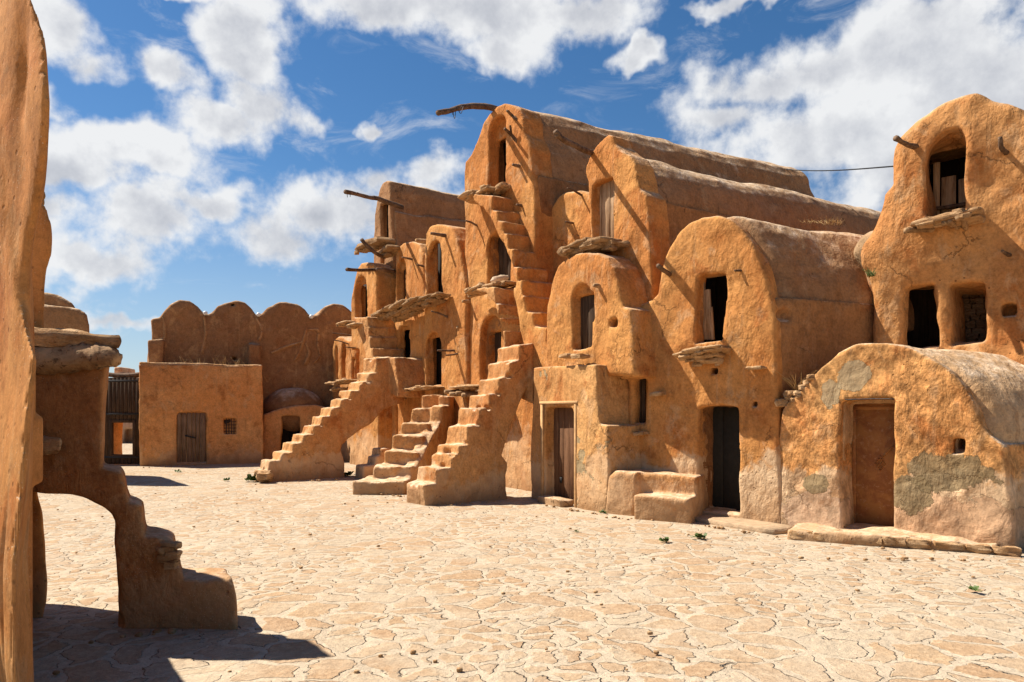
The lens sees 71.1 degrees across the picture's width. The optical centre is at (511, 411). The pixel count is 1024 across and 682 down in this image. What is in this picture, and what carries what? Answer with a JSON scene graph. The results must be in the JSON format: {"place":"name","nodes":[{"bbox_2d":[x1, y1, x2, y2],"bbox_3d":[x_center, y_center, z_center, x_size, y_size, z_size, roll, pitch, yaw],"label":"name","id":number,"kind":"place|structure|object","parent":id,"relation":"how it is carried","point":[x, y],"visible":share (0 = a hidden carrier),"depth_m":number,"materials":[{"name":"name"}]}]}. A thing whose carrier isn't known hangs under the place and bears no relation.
{"place":"outdoors","nodes":[
{"label":"outdoors","id":0,"kind":"place"},
{"bbox_2d":[31,0,1023,377],"label":"sky","id":1,"kind":"structure","parent":0,"point":[203,153],"materials":[{"name":"blue"}]},
{"bbox_2d":[33,443,1023,681],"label":"courtyard paving","id":2,"kind":"structure","parent":0,"point":[393,600],"depth_m":6.42,"materials":[{"name":"beige stone"}]},
{"bbox_2d":[0,0,49,681],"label":"house","id":3,"kind":"structure","parent":2,"relation":"on","point":[24,109],"depth_m":3.09,"materials":[{"name":"orange paint"}]},
{"bbox_2d":[32,192,51,617],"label":"house","id":4,"kind":"structure","parent":2,"relation":"on","point":[42,249],"depth_m":5.74,"materials":[{"name":"paint"}]},
{"bbox_2d":[43,292,88,331],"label":"house","id":5,"kind":"structure","parent":2,"relation":"on","point":[61,312],"depth_m":16.98,"materials":[{"name":"brown paint"}]},
{"bbox_2d":[109,372,138,453],"bbox_3d":[-13.409,0.248,22.819,5.585,3.030,1.099,0,0,0],"label":"gatehouse","id":6,"kind":"object","parent":2,"relation":"on","point":[118,428],"visible":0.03,"depth_m":22.87,"materials":[{"name":"orange paint"}]},
{"bbox_2d":[104,378,139,463],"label":"gate","id":7,"kind":"structure","parent":6,"relation":"attached to","point":[122,402],"depth_m":22.26,"materials":[{"name":"brown wood"}]},
{"bbox_2d":[113,367,138,442],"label":"house","id":8,"kind":"structure","parent":2,"relation":"on","point":[127,433],"depth_m":38.45,"materials":[{"name":"beige paint"}]},
{"bbox_2d":[33,327,237,629],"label":"staircase","id":9,"kind":"structure","parent":2,"relation":"on","point":[159,587],"depth_m":5.45,"materials":[{"name":"paint"}]},
{"bbox_2d":[139,362,263,465],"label":"house","id":10,"kind":"structure","parent":2,"relation":"on","point":[198,413],"depth_m":22.49,"materials":[{"name":"orange paint"}]},
{"bbox_2d":[177,413,205,461],"bbox_3d":[-10.024,0.801,22.422,0.806,1.545,0.105,0,0,-23],"label":"door","id":11,"kind":"structure","parent":10,"relation":"in","point":[181,417],"depth_m":22.42,"materials":[{"name":"brown wood"}]},
{"bbox_2d":[180,355,244,364],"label":"dry grass","id":12,"kind":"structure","parent":10,"relation":"on","point":[217,359],"depth_m":22.99,"materials":[{"name":"plant"}]},
{"bbox_2d":[147,300,351,441],"bbox_3d":[-9.316,-1.104,27.194,7.796,5.732,5.514,0,0,-23],"label":"granary row","id":13,"kind":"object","parent":2,"relation":"on","point":[287,345],"visible":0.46,"depth_m":24.97,"materials":[{"name":"orange paint"}]},
{"bbox_2d":[244,474,256,480],"bbox_3d":[-6.179,1.560,17.114,0.495,0.160,0.350,0,0,0],"label":"weed","id":14,"kind":"object","parent":2,"relation":"on","point":[250,477],"visible":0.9,"depth_m":17.05,"materials":[{"name":"green plant"}]},
{"bbox_2d":[263,388,326,458],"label":"house","id":15,"kind":"structure","parent":2,"relation":"on","point":[287,412],"depth_m":24.56,"materials":[{"name":"orange paint"}]},
{"bbox_2d":[281,429,299,449],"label":"door","id":16,"kind":"structure","parent":15,"relation":"in","point":[285,434],"depth_m":24.89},
{"bbox_2d":[253,317,424,481],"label":"staircase","id":17,"kind":"structure","parent":2,"relation":"on","point":[388,375],"depth_m":18.47,"materials":[{"name":"paint"}]},
{"bbox_2d":[324,333,359,461],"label":"granary","id":18,"kind":"structure","parent":2,"relation":"on","point":[346,362],"depth_m":23.91,"materials":[{"name":"paint"}]},
{"bbox_2d":[344,471,354,475],"bbox_3d":[-4.216,1.570,18.503,0.389,0.141,0.347,0,0,-25],"label":"weed","id":19,"kind":"object","parent":2,"relation":"on","point":[348,473],"visible":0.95,"depth_m":18.42,"materials":[{"name":"green plant"}]},
{"bbox_2d":[345,262,395,464],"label":"granary","id":20,"kind":"structure","parent":2,"relation":"on","point":[374,290],"depth_m":21.38,"materials":[{"name":"orange paint"}]},
{"bbox_2d":[363,284,367,316],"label":"door","id":21,"kind":"structure","parent":20,"relation":"in","point":[364,284],"depth_m":22.75,"materials":[{"name":"brown wood"}]},
{"bbox_2d":[355,447,389,478],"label":"step block","id":22,"kind":"structure","parent":2,"relation":"on","point":[376,457],"depth_m":17.91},
{"bbox_2d":[391,405,397,448],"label":"wall","id":23,"kind":"structure","parent":2,"relation":"on","point":[395,420],"depth_m":21.04,"materials":[{"name":"orange paint"}]},
{"bbox_2d":[353,395,454,494],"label":"staircase","id":24,"kind":"structure","parent":2,"relation":"on","point":[419,439],"depth_m":15.75,"materials":[{"name":"paint"}]},
{"bbox_2d":[343,181,465,301],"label":"granary","id":25,"kind":"structure","parent":2,"relation":"on","point":[405,213],"depth_m":21.87,"materials":[{"name":"paint"}]},
{"bbox_2d":[387,205,388,237],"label":"door","id":26,"kind":"structure","parent":25,"relation":"in","point":[387,205],"depth_m":22.31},
{"bbox_2d":[376,242,436,434],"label":"granary","id":27,"kind":"structure","parent":2,"relation":"on","point":[410,277],"depth_m":19.75,"materials":[{"name":"paint"}]},
{"bbox_2d":[404,269,405,297],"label":"door","id":28,"kind":"structure","parent":27,"relation":"in","point":[405,269],"depth_m":20.93,"materials":[{"name":"brown wood"}]},
{"bbox_2d":[405,330,409,357],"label":"door","id":29,"kind":"structure","parent":27,"relation":"in","point":[407,339],"depth_m":20.77,"materials":[{"name":"black"}]},
{"bbox_2d":[371,224,470,424],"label":"granary","id":30,"kind":"structure","parent":2,"relation":"on","point":[447,311],"depth_m":17.83,"materials":[{"name":"paint"}]},
{"bbox_2d":[436,337,441,384],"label":"door","id":31,"kind":"structure","parent":30,"relation":"in","point":[438,341],"depth_m":19.03,"materials":[{"name":"black"}]},
{"bbox_2d":[438,243,442,292],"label":"door","id":32,"kind":"structure","parent":30,"relation":"in","point":[439,245],"depth_m":18.93,"materials":[{"name":"wood"}]},
{"bbox_2d":[407,287,533,505],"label":"staircase","id":33,"kind":"structure","parent":2,"relation":"on","point":[469,463],"depth_m":13.41,"materials":[{"name":"paint"}]},
{"bbox_2d":[52,463,999,674],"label":"pebbles","id":34,"kind":"object","parent":2,"relation":"on","point":[174,630],"visible":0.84,"depth_m":7.46,"materials":[{"name":"stone"}]},
{"bbox_2d":[531,364,640,512],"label":"house","id":35,"kind":"structure","parent":2,"relation":"on","point":[584,443],"depth_m":12.28,"materials":[{"name":"paint"}]},
{"bbox_2d":[554,408,573,499],"bbox_3d":[0.942,0.732,13.059,0.069,1.735,0.766,0,0,-30],"label":"door","id":36,"kind":"structure","parent":35,"relation":"in","point":[563,417],"depth_m":13.04,"materials":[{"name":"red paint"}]},
{"bbox_2d":[558,353,571,358],"bbox_3d":[0.973,-0.982,12.604,0.261,0.088,0.298,0,0,-31],"label":"loose stone","id":37,"kind":"object","parent":35,"relation":"on","point":[565,355],"visible":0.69,"depth_m":12.48,"materials":[{"name":"beige stone"}]},
{"bbox_2d":[570,353,590,358],"bbox_3d":[1.167,-0.955,12.307,0.268,0.098,0.315,0,0,-36],"label":"loose stone","id":38,"kind":"object","parent":35,"relation":"on","point":[579,356],"visible":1,"depth_m":12.20,"materials":[{"name":"beige stone"}]},
{"bbox_2d":[546,253,656,377],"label":"granary","id":39,"kind":"structure","parent":35,"relation":"on","point":[597,313],"depth_m":12.17,"materials":[{"name":"orange paint"}]},
{"bbox_2d":[581,295,594,349],"bbox_3d":[1.316,-1.647,12.819,0.035,1.111,0.565,0,0,-33],"label":"door","id":40,"kind":"structure","parent":39,"relation":"in","point":[587,302],"depth_m":12.75,"materials":[{"name":"brown wood"}]},
{"bbox_2d":[436,103,813,491],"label":"granary","id":41,"kind":"structure","parent":2,"relation":"on","point":[529,164],"depth_m":16.19,"materials":[{"name":"paint"}]},
{"bbox_2d":[495,332,500,362],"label":"door","id":42,"kind":"structure","parent":41,"relation":"in","point":[497,335],"depth_m":16.74,"materials":[{"name":"brown wood"}]},
{"bbox_2d":[498,238,510,280],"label":"door","id":43,"kind":"structure","parent":41,"relation":"in","point":[504,258],"depth_m":16.38,"materials":[{"name":"brown wood"}]},
{"bbox_2d":[503,142,506,181],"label":"door","id":44,"kind":"structure","parent":41,"relation":"in","point":[504,144],"depth_m":16.91,"materials":[{"name":"brown wood"}]},
{"bbox_2d":[474,194,551,367],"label":"staircase","id":45,"kind":"structure","parent":41,"relation":"attached to","point":[532,291],"depth_m":14.55,"materials":[{"name":"orange paint"}]},
{"bbox_2d":[606,469,708,523],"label":"step block","id":46,"kind":"structure","parent":2,"relation":"on","point":[646,494],"depth_m":11.14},
{"bbox_2d":[658,537,668,541],"bbox_3d":[1.925,1.611,9.065,0.129,0.058,0.154,0,0,0],"label":"weed","id":47,"kind":"object","parent":2,"relation":"on","point":[666,539],"visible":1,"depth_m":9.05,"materials":[{"name":"green plant"}]},
{"bbox_2d":[692,533,706,538],"bbox_3d":[2.451,1.604,9.327,0.218,0.072,0.178,0,0,40],"label":"weed","id":48,"kind":"object","parent":2,"relation":"on","point":[698,535],"visible":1,"depth_m":9.31,"materials":[{"name":"green plant"}]},
{"bbox_2d":[552,129,880,409],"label":"granary","id":49,"kind":"structure","parent":2,"relation":"on","point":[637,209],"depth_m":13.09,"materials":[{"name":"orange paint"}]},
{"bbox_2d":[599,180,614,237],"bbox_3d":[1.735,-3.690,13.233,0.041,1.191,0.570,0,0,-35],"label":"door","id":50,"kind":"structure","parent":49,"relation":"in","point":[607,194],"depth_m":13.17,"materials":[{"name":"brown wood"}]},
{"bbox_2d":[821,217,841,225],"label":"dry grass","id":51,"kind":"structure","parent":49,"relation":"on","point":[826,223],"depth_m":14.18,"materials":[{"name":"plant"}]},
{"bbox_2d":[695,515,793,534],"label":"kerb slab","id":52,"kind":"structure","parent":2,"relation":"on","point":[770,528],"depth_m":10.26,"materials":[{"name":"stone"}]},
{"bbox_2d":[621,216,913,523],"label":"house","id":53,"kind":"structure","parent":2,"relation":"on","point":[740,309],"depth_m":10.95,"materials":[{"name":"orange paint"}]},
{"bbox_2d":[704,275,727,341],"bbox_3d":[3.359,-1.736,12.007,0.859,1.515,0.038,0,0,43],"label":"door","id":54,"kind":"structure","parent":53,"relation":"in","point":[718,285],"depth_m":11.92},
{"bbox_2d":[712,407,740,510],"bbox_3d":[3.390,0.738,11.414,0.686,1.834,0.033,0,0,44],"label":"door","id":55,"kind":"structure","parent":53,"relation":"in","point":[726,442],"depth_m":11.38,"materials":[{"name":"brown wood"}]},
{"bbox_2d":[774,343,1023,548],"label":"house","id":56,"kind":"structure","parent":2,"relation":"on","point":[909,438],"depth_m":9.20,"materials":[{"name":"paint"}]},
{"bbox_2d":[774,369,816,390],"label":"dry grass","id":57,"kind":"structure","parent":56,"relation":"on","point":[795,387],"depth_m":10.32,"materials":[{"name":"plant"}]},
{"bbox_2d":[852,403,895,526],"bbox_3d":[4.984,0.758,9.880,0.633,1.745,0.070,0,0,44],"label":"door","id":58,"kind":"structure","parent":56,"relation":"in","point":[873,439],"depth_m":9.88,"materials":[{"name":"brown wood"}]},
{"bbox_2d":[787,523,1021,556],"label":"platform","id":59,"kind":"structure","parent":2,"relation":"on","point":[864,534],"depth_m":8.89,"materials":[{"name":"stone"}]},
{"bbox_2d":[854,93,1023,364],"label":"granary","id":60,"kind":"structure","parent":2,"relation":"on","point":[941,245],"depth_m":10.24,"materials":[{"name":"orange paint"}]},
{"bbox_2d":[786,166,892,170],"bbox_3d":[6.914,-5.441,16.000,0.026,3.360,10.220,0,0,12],"label":"power cable","id":61,"kind":"object","parent":60,"relation":"attached to","point":[844,169],"visible":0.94,"depth_m":13.91,"materials":[{"name":"black rubber"}]},
{"bbox_2d":[862,268,875,276],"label":"dry grass","id":62,"kind":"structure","parent":60,"relation":"on","point":[869,273],"depth_m":10.65,"materials":[{"name":"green plant"}]},
{"bbox_2d":[907,289,939,347],"bbox_3d":[6.450,-1.502,11.276,1.036,1.529,0.038,0,0,38],"label":"door","id":63,"kind":"structure","parent":60,"relation":"in","point":[926,327],"depth_m":11.24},
{"bbox_2d":[929,157,965,213],"bbox_3d":[7.017,-3.649,11.433,1.281,1.881,0.039,0,0,38],"label":"window","id":64,"kind":"structure","parent":60,"relation":"in","point":[956,167],"depth_m":11.41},
{"bbox_2d":[966,585,981,591],"bbox_3d":[4.249,1.616,6.572,0.076,0.048,0.143,0,0,-22],"label":"weed","id":65,"kind":"object","parent":2,"relation":"on","point":[975,587],"visible":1,"depth_m":6.58,"materials":[{"name":"green plant"}]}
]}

